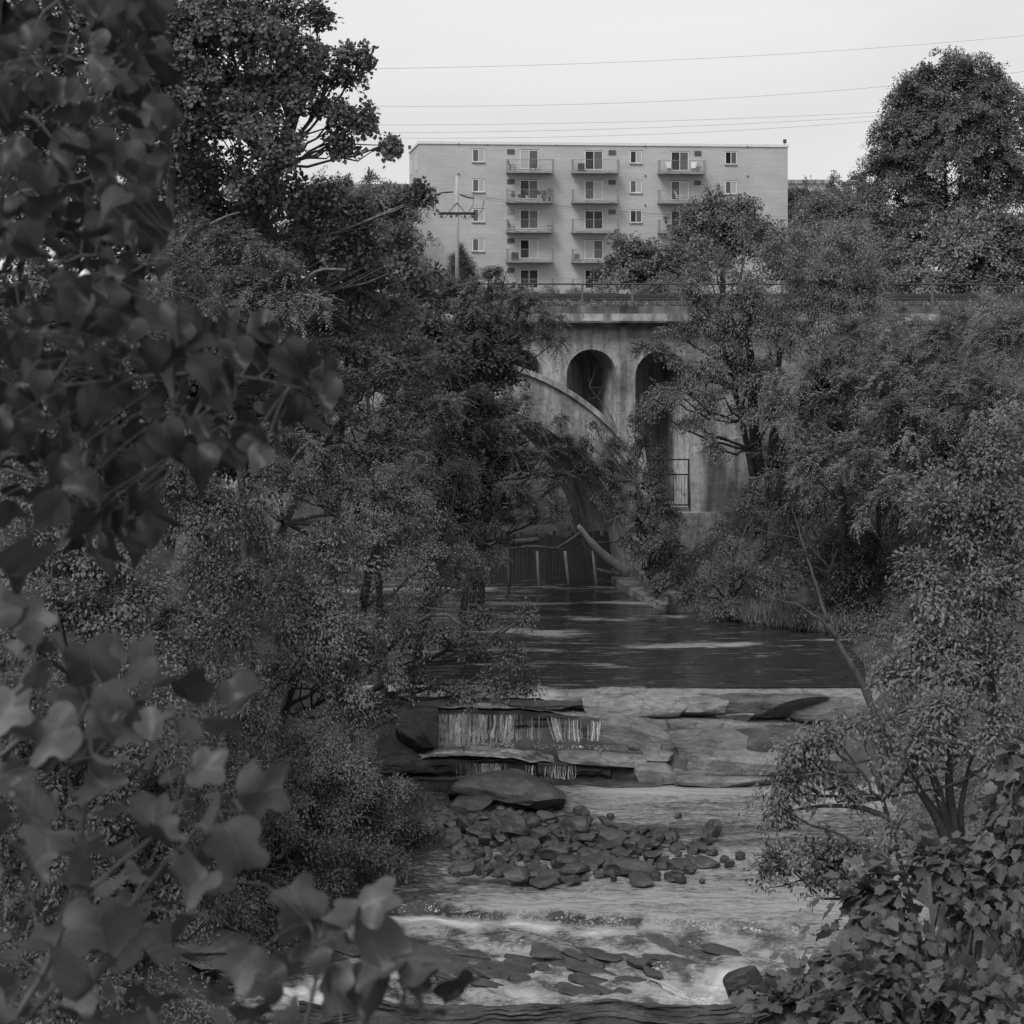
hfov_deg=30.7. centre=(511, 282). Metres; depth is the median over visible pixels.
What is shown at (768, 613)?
shore grass
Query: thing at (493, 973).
rock plate
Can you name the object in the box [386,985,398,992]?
rock plate
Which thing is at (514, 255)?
air conditioner
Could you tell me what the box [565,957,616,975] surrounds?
rock plate
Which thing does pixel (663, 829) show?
bar stone
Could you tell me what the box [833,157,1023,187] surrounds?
overhead wire
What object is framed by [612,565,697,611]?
retaining wall
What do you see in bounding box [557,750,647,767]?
sandstone slab
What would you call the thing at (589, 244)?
balcony door
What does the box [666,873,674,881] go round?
bar stone
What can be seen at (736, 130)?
overhead wire
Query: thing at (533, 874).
bar stone
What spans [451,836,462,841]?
bar stone
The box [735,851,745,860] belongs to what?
bar stone
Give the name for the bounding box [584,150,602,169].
balcony door
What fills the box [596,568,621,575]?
drift log
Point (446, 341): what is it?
backdrop tree
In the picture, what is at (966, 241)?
track side tree
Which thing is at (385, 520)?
willow tree
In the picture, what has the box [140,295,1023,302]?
railway track
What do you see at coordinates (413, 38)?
sky
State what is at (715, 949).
rock plate
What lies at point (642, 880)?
bar stone
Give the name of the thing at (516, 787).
tabletop boulder
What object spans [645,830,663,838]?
river stone
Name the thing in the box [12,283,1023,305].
deck railing
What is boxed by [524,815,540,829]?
bar stone
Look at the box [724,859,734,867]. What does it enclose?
bar stone
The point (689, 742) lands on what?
sandstone boulder
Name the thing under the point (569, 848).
bar stone
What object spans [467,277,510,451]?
shrub
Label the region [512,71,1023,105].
overhead wire
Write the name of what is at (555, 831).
bar stone
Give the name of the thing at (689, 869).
bar stone
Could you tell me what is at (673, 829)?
bar stone
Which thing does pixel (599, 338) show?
concrete viaduct
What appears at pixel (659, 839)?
bar stone
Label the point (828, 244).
track side tree
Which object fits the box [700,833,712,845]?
bar stone
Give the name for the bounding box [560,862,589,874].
bar stone
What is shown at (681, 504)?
iron gate
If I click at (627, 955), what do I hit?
rock plate
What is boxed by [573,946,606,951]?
rock plate
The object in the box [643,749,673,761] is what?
sandstone block
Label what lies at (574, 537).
drift branch
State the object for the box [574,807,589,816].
bar stone
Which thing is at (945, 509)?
maple tree
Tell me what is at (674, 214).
balcony door
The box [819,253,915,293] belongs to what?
track side tree
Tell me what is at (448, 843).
bar stone
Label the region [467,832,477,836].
bar stone
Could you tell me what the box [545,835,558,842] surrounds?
bar stone
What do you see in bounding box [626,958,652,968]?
rock plate
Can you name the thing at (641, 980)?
rock plate
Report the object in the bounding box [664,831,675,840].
bar stone
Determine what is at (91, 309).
cottonwood tree
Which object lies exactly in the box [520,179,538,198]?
balcony door
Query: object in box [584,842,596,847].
bar stone
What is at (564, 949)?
rock plate
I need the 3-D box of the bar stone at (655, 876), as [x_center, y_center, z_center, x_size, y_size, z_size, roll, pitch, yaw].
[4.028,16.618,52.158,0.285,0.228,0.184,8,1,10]
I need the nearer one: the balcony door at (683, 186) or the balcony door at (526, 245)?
the balcony door at (526, 245)
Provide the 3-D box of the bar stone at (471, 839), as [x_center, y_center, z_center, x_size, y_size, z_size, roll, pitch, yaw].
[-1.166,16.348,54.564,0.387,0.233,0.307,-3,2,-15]
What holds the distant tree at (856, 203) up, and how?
on the ground at (388, 743)
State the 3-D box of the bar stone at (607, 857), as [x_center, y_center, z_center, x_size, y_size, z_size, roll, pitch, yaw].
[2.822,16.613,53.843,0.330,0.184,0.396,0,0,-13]
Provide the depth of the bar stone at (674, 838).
55.76 m
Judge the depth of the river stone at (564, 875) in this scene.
52.38 m
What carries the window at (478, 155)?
in the apartment building at (634, 178)
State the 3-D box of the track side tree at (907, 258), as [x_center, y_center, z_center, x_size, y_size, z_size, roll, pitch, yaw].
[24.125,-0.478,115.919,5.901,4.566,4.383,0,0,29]
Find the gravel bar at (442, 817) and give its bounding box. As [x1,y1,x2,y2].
[356,790,594,843]
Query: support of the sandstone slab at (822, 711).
on the rock ledge
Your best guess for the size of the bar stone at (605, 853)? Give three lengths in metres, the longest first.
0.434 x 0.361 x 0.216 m
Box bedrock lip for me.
[299,998,756,1023]
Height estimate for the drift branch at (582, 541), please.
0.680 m
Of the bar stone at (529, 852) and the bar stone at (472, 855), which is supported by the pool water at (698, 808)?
the bar stone at (529, 852)
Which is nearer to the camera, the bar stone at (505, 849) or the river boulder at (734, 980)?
the river boulder at (734, 980)
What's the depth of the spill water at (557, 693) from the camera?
64.95 m
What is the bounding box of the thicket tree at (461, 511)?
[392,473,585,602]
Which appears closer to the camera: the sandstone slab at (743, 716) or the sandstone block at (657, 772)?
the sandstone block at (657, 772)
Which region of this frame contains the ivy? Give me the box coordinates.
[727,729,1023,1023]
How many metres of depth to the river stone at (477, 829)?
55.14 m
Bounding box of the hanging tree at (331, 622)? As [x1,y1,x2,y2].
[211,507,418,755]
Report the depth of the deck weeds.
89.80 m
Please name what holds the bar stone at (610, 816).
on the pool water at (698, 808)
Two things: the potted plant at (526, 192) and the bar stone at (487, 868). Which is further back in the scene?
the potted plant at (526, 192)
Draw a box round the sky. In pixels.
[0,0,1023,282]
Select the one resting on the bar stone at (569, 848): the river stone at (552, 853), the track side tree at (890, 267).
the river stone at (552, 853)
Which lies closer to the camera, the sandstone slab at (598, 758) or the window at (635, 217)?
the sandstone slab at (598, 758)
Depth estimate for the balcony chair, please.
177.92 m
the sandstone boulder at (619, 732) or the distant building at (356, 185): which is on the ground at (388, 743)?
the distant building at (356, 185)
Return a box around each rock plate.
[333,943,359,957]
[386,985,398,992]
[411,943,426,946]
[434,972,454,980]
[438,969,460,974]
[449,949,490,962]
[453,961,477,971]
[468,967,510,979]
[470,976,497,987]
[475,961,490,968]
[485,960,535,973]
[503,959,532,967]
[504,953,543,963]
[506,970,530,979]
[510,976,529,980]
[529,942,561,959]
[531,963,548,970]
[555,981,572,987]
[558,985,600,995]
[561,948,587,956]
[561,950,585,960]
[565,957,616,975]
[568,973,607,985]
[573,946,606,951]
[578,947,623,961]
[578,980,613,994]
[583,957,602,967]
[613,987,631,993]
[614,975,642,980]
[617,953,635,958]
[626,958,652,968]
[629,979,661,986]
[642,953,698,965]
[643,966,663,978]
[650,954,667,961]
[690,949,713,955]
[701,943,741,955]
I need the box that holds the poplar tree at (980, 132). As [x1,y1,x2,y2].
[853,45,1023,293]
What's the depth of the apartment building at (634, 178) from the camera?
176.73 m
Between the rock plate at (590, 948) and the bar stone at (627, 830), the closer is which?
the rock plate at (590, 948)
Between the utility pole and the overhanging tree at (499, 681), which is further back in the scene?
the utility pole
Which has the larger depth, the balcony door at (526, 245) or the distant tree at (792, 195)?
the distant tree at (792, 195)
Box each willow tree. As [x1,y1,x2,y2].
[237,437,494,768]
[343,454,512,706]
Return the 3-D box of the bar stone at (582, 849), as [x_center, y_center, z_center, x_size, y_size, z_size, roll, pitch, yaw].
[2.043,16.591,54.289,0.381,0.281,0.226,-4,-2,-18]
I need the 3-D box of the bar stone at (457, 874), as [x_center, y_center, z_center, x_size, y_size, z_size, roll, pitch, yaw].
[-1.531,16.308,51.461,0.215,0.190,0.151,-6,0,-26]
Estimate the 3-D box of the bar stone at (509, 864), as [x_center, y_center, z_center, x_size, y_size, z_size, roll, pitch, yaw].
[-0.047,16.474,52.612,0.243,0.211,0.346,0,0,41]
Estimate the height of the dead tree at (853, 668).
6.924 m
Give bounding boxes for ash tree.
[406,382,578,615]
[416,264,573,606]
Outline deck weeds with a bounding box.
[312,300,1023,305]
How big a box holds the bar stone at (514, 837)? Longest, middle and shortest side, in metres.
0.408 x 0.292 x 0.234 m
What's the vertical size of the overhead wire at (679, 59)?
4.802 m
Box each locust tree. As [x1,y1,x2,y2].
[119,209,354,670]
[248,339,478,722]
[258,253,438,671]
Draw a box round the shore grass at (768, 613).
[728,593,858,634]
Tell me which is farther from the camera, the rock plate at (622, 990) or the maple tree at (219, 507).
the maple tree at (219, 507)
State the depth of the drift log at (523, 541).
87.18 m
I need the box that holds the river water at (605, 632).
[276,532,884,687]
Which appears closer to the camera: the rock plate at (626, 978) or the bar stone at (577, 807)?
the rock plate at (626, 978)
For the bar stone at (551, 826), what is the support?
on the gravel bar at (442, 817)
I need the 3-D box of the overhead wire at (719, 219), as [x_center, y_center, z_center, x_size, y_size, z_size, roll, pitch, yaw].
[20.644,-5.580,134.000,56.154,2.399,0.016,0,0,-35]
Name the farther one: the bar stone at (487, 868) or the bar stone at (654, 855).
the bar stone at (654, 855)
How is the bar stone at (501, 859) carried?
on the gravel bar at (442, 817)
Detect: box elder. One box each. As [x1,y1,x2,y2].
[744,300,1023,591]
[863,285,1023,402]
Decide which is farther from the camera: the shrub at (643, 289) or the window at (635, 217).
the window at (635, 217)
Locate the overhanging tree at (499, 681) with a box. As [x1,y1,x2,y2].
[301,596,549,743]
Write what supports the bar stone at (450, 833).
on the gravel bar at (442, 817)
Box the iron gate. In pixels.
[648,459,688,506]
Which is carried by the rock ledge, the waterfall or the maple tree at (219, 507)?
the waterfall
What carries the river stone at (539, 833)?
on the pool water at (698, 808)
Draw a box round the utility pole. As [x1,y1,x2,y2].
[435,176,483,286]
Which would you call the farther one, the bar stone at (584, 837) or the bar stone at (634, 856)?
the bar stone at (584, 837)
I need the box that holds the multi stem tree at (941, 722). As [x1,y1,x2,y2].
[732,678,1023,988]
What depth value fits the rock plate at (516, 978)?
46.23 m
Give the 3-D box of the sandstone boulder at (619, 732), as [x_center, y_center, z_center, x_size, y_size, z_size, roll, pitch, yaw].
[4.500,15.566,63.853,3.235,1.372,1.442,7,-6,0]
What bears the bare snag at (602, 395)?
on the ground at (388, 743)
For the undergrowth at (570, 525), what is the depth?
108.24 m
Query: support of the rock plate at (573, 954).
on the rock plate at (574, 965)
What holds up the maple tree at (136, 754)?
on the ground at (388, 743)
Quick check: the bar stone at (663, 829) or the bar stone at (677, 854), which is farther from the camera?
the bar stone at (663, 829)
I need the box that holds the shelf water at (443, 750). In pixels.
[419,743,554,762]
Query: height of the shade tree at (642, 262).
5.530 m
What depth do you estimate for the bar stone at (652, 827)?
56.56 m
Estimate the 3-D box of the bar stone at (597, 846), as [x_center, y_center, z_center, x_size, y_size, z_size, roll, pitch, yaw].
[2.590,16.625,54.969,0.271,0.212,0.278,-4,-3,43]
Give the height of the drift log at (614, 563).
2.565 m
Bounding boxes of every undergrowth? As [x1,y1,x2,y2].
[0,315,400,1023]
[4,285,1023,535]
[658,292,1023,1021]
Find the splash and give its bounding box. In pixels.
[438,737,606,751]
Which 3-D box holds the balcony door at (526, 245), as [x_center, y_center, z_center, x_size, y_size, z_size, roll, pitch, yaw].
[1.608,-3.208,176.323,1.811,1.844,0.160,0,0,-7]
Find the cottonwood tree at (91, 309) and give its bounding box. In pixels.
[0,0,347,582]
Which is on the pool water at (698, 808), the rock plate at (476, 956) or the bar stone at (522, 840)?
the bar stone at (522, 840)
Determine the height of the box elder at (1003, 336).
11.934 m
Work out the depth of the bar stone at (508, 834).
55.53 m
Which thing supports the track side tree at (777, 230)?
on the ground at (388, 743)
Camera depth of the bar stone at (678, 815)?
58.17 m
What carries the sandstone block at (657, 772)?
on the rock ledge
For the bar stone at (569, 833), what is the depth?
56.03 m
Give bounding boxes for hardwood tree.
[621,219,806,534]
[740,207,900,445]
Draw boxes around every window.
[472,148,484,162]
[472,178,484,192]
[472,208,484,222]
[472,238,484,251]
[630,150,642,163]
[630,180,642,193]
[630,210,642,223]
[725,151,736,165]
[725,181,736,194]
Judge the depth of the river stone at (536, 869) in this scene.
52.32 m
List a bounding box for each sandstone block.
[395,707,438,747]
[634,761,677,783]
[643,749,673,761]
[686,749,791,775]
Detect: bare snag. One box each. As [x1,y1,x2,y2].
[589,368,619,426]
[717,440,779,467]
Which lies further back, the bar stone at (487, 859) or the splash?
the splash
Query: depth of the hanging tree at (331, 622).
55.65 m
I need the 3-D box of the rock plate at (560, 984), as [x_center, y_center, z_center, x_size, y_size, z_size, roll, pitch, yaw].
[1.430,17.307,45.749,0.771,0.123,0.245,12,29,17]
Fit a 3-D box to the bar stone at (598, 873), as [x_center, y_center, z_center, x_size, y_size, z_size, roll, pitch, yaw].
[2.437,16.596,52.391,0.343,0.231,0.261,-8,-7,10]
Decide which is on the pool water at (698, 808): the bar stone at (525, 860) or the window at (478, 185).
the bar stone at (525, 860)
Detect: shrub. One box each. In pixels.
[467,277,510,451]
[518,278,559,301]
[562,276,610,301]
[628,271,678,301]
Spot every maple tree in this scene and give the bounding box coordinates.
[0,448,214,804]
[0,666,267,1023]
[127,435,292,821]
[865,391,1023,936]
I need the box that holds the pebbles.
[379,789,633,840]
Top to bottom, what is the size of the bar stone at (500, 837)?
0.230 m
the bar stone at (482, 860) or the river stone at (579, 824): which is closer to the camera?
the bar stone at (482, 860)
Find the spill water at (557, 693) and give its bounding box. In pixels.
[354,685,588,699]
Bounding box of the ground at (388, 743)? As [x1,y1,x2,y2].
[0,283,1023,1023]
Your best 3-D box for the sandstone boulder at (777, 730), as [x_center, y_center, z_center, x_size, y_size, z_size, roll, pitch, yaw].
[9.494,15.880,63.901,4.003,1.406,1.651,2,-6,0]
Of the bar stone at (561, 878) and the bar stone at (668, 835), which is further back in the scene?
the bar stone at (668, 835)
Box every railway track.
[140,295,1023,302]
[208,294,1023,300]
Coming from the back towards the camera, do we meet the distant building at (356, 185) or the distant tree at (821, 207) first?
the distant building at (356, 185)
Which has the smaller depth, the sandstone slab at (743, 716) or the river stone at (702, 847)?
the river stone at (702, 847)
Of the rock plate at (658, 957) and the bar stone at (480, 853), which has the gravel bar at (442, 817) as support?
the bar stone at (480, 853)
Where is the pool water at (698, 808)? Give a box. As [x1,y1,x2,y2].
[332,783,916,898]
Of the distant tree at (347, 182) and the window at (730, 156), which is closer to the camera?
the distant tree at (347, 182)
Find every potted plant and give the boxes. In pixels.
[523,189,530,197]
[542,190,547,200]
[547,187,552,200]
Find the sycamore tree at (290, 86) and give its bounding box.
[79,0,445,647]
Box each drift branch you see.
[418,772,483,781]
[504,545,564,549]
[541,532,580,551]
[580,538,590,552]
[597,541,619,543]
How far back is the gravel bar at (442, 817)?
57.04 m
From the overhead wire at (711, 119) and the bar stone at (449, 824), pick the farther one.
the overhead wire at (711, 119)
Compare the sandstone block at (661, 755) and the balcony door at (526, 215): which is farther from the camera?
the balcony door at (526, 215)
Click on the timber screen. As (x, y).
(552, 559)
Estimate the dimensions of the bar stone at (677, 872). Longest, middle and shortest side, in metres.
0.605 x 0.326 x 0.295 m
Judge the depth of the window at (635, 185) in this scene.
177.58 m
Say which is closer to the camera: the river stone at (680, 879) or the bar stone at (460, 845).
the river stone at (680, 879)
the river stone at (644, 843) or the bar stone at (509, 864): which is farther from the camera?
the river stone at (644, 843)
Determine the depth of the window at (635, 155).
177.58 m
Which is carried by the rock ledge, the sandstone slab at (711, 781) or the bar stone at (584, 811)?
the sandstone slab at (711, 781)
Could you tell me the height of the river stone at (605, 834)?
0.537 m
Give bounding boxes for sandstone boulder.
[598,713,676,752]
[669,727,750,760]
[754,725,829,753]
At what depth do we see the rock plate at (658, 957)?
47.12 m
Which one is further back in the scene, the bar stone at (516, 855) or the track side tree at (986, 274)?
the track side tree at (986, 274)
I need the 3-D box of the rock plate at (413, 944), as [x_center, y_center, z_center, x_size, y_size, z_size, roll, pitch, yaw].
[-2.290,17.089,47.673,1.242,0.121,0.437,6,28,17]
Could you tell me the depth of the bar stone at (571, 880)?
51.66 m
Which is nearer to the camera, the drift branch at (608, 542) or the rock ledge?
the rock ledge
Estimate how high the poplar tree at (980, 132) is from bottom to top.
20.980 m
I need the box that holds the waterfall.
[439,713,600,778]
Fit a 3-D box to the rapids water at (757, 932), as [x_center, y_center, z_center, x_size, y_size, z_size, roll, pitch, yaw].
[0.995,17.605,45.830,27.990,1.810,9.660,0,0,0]
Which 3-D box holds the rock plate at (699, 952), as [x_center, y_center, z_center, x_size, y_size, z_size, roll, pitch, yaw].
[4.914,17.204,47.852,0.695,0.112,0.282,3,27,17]
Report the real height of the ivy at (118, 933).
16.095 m
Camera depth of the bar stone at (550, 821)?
57.18 m
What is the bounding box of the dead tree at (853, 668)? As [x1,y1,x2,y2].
[749,498,892,758]
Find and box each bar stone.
[443,821,455,827]
[443,839,457,847]
[444,827,460,839]
[448,815,458,823]
[450,845,457,852]
[450,851,457,857]
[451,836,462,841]
[451,860,475,876]
[452,855,464,859]
[453,871,460,877]
[456,843,466,848]
[457,817,471,830]
[458,847,471,854]
[465,813,477,816]
[465,837,478,845]
[466,816,474,824]
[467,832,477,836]
[467,853,479,859]
[472,849,484,857]
[473,857,484,865]
[474,821,489,824]
[477,811,488,815]
[478,832,492,842]
[479,865,493,876]
[483,849,492,857]
[484,857,490,863]
[489,869,503,877]
[493,834,505,841]
[493,863,505,876]
[494,809,518,817]
[496,845,510,853]
[496,855,510,863]
[503,841,511,845]
[503,865,529,883]
[504,832,513,837]
[505,863,516,866]
[511,834,521,841]
[512,852,519,857]
[515,836,539,846]
[516,849,535,856]
[518,843,536,851]
[523,858,530,862]
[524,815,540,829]
[526,864,534,870]
[527,872,539,879]
[530,841,542,852]
[531,868,559,887]
[536,810,557,822]
[543,840,552,846]
[545,819,556,824]
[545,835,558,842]
[548,824,560,828]
[550,828,561,834]
[551,855,578,869]
[556,834,566,840]
[557,844,572,854]
[557,875,566,883]
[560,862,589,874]
[565,829,576,838]
[565,875,580,885]
[570,844,579,851]
[572,805,585,812]
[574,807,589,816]
[574,833,595,842]
[576,848,588,854]
[578,854,604,865]
[581,875,588,880]
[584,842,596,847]
[585,847,599,853]
[585,862,597,870]
[589,831,598,837]
[593,870,603,877]
[594,843,602,848]
[598,816,611,825]
[598,839,622,850]
[599,851,609,856]
[604,867,617,877]
[605,822,612,826]
[605,855,615,860]
[606,813,613,819]
[611,846,625,854]
[611,875,616,881]
[613,849,635,856]
[618,824,630,829]
[622,828,630,832]
[629,874,653,887]
[630,834,643,840]
[630,855,639,858]
[635,825,648,834]
[636,849,641,855]
[643,851,662,861]
[646,824,659,831]
[647,836,662,843]
[647,859,654,865]
[651,842,660,848]
[651,873,660,880]
[654,827,665,832]
[655,862,668,870]
[659,855,668,862]
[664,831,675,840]
[664,870,684,878]
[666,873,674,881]
[667,857,691,870]
[668,827,679,836]
[669,846,677,852]
[671,841,684,849]
[672,836,677,841]
[674,851,682,856]
[675,813,681,817]
[684,864,697,874]
[687,846,697,854]
[687,856,694,863]
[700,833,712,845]
[706,849,717,855]
[720,855,728,862]
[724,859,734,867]
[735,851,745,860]
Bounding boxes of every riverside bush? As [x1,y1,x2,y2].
[553,411,700,614]
[682,493,816,622]
[742,480,905,638]
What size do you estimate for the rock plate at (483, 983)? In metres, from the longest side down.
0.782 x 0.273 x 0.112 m
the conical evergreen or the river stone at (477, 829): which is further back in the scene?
the conical evergreen
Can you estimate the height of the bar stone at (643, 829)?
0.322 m
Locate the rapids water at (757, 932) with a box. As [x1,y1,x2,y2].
[189,898,937,1023]
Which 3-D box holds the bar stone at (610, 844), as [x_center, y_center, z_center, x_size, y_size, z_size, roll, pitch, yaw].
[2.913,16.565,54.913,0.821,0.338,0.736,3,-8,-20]
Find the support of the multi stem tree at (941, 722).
on the ground at (388, 743)
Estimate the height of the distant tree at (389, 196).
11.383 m
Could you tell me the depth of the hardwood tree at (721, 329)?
81.81 m
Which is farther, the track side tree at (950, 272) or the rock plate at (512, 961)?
the track side tree at (950, 272)
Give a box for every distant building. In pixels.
[354,184,404,291]
[788,180,831,286]
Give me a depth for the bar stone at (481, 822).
56.29 m
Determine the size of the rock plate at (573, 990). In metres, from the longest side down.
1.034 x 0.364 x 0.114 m
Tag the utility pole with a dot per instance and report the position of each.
(456, 213)
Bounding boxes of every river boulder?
[447,795,492,813]
[548,789,559,811]
[723,965,762,996]
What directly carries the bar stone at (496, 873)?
on the pool water at (698, 808)
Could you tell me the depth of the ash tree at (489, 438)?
77.85 m
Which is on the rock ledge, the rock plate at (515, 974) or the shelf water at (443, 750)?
the shelf water at (443, 750)
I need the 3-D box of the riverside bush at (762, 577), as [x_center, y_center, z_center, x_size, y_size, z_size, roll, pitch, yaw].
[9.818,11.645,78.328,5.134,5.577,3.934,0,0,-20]
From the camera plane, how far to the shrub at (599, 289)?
111.69 m
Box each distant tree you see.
[276,165,388,273]
[330,166,383,195]
[348,186,393,277]
[367,177,445,286]
[784,187,861,230]
[788,175,827,292]
[820,170,853,198]
[824,183,897,255]
[843,169,893,231]
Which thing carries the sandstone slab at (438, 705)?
on the rock ledge
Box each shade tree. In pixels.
[583,229,718,301]
[661,182,783,292]
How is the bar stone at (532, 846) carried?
on the bar stone at (529, 852)
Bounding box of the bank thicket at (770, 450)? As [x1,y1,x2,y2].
[728,353,826,563]
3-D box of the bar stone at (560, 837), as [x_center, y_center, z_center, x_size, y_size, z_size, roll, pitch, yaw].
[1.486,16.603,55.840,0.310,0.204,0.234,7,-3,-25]
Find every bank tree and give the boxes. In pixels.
[179,808,425,949]
[261,706,444,855]
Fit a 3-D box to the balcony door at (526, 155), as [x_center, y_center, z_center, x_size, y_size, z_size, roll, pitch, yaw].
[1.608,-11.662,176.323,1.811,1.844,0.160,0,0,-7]
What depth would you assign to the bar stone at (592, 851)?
54.37 m
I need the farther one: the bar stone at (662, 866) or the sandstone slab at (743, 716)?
the sandstone slab at (743, 716)
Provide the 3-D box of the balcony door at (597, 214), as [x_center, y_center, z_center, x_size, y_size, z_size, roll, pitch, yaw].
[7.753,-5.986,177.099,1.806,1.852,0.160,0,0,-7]
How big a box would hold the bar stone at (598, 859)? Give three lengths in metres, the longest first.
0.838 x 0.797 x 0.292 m
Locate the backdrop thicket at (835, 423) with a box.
[789,364,988,608]
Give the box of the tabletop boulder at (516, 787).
[447,768,565,811]
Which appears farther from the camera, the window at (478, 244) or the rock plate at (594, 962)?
the window at (478, 244)
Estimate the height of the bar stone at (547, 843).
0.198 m
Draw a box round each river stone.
[466,823,494,835]
[501,813,529,835]
[530,828,548,838]
[530,867,542,871]
[537,846,567,859]
[559,864,578,876]
[560,816,589,832]
[577,851,590,857]
[596,827,628,843]
[602,857,656,875]
[623,839,637,850]
[636,838,654,850]
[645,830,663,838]
[674,873,686,883]
[688,842,707,852]
[694,856,720,868]
[702,819,721,837]
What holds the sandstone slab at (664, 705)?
on the rock ledge
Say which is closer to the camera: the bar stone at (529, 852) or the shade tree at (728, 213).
the bar stone at (529, 852)
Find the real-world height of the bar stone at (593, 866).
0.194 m
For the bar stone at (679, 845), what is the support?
on the pool water at (698, 808)
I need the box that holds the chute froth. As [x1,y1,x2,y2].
[638,980,767,1004]
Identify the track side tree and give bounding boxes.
[743,209,832,290]
[794,221,885,278]
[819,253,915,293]
[868,238,942,293]
[885,254,981,293]
[914,205,1011,293]
[942,256,1023,293]
[973,207,1023,290]
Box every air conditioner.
[511,252,517,260]
[574,253,579,260]
[578,163,584,170]
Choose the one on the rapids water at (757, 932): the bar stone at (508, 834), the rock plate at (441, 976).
the rock plate at (441, 976)
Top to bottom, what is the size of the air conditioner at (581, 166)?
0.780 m
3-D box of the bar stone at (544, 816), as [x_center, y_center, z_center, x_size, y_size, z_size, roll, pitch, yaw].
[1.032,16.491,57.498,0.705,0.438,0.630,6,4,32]
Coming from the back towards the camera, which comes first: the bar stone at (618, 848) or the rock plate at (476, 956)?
the bar stone at (618, 848)
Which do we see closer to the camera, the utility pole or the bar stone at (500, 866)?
the bar stone at (500, 866)
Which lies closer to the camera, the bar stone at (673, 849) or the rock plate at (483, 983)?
the rock plate at (483, 983)
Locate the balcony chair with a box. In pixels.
[689,162,696,171]
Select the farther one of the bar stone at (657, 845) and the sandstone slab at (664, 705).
the sandstone slab at (664, 705)
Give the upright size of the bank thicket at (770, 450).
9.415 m
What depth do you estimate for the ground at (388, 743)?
63.26 m
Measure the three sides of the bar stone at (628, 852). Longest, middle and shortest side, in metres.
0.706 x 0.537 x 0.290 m
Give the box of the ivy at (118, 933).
[0,537,481,1023]
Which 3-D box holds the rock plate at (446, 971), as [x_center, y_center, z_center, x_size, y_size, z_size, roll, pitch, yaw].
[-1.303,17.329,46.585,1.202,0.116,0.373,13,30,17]
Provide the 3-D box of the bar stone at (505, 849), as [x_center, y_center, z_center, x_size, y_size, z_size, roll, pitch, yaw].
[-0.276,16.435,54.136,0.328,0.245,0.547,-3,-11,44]
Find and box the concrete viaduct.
[91,306,1022,576]
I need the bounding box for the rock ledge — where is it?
[366,686,883,784]
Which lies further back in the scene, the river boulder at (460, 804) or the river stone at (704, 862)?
the river boulder at (460, 804)
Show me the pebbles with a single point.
(442, 796)
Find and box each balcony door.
[520,149,538,168]
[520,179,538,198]
[520,209,538,228]
[520,239,537,257]
[520,269,537,287]
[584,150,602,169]
[584,269,600,288]
[585,180,602,199]
[585,210,602,228]
[585,240,602,258]
[670,151,688,170]
[670,210,686,229]
[671,181,688,199]
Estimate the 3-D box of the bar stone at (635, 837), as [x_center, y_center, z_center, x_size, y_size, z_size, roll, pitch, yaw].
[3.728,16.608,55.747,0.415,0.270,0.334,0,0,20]
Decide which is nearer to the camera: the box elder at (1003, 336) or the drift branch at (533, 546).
the box elder at (1003, 336)
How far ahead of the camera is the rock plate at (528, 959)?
47.14 m
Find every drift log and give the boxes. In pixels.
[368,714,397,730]
[486,537,538,547]
[576,524,631,576]
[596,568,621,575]
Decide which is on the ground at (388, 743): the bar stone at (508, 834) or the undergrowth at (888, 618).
the undergrowth at (888, 618)
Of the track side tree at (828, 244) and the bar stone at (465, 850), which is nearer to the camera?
the bar stone at (465, 850)
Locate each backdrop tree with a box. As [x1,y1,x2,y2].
[0,0,339,480]
[118,258,538,576]
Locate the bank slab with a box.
[175,924,251,990]
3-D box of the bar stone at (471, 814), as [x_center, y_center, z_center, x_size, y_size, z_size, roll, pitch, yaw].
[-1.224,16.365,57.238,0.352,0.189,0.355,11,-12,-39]
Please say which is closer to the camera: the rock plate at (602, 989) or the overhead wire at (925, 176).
the rock plate at (602, 989)
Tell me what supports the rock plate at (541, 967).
on the rapids water at (757, 932)
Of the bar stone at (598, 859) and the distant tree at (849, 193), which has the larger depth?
the distant tree at (849, 193)
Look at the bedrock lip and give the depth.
44.12 m
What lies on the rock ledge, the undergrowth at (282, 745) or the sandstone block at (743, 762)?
the sandstone block at (743, 762)
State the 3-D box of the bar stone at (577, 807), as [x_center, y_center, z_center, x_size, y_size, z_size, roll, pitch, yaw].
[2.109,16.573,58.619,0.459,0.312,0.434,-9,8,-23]
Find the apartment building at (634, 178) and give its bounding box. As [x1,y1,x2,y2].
[408,141,788,293]
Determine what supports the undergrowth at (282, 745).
on the ground at (388, 743)
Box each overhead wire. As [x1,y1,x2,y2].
[346,106,1019,137]
[374,36,1015,68]
[415,105,1016,132]
[460,103,1018,124]
[465,191,1020,216]
[466,195,1018,219]
[477,198,1003,220]
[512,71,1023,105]
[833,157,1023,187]
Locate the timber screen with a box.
[486,530,611,584]
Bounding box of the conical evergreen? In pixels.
[437,241,485,291]
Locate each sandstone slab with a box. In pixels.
[402,701,474,709]
[506,700,582,709]
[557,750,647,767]
[582,693,700,717]
[586,778,663,787]
[674,775,775,787]
[679,695,729,715]
[712,693,829,717]
[713,713,754,720]
[788,700,867,723]

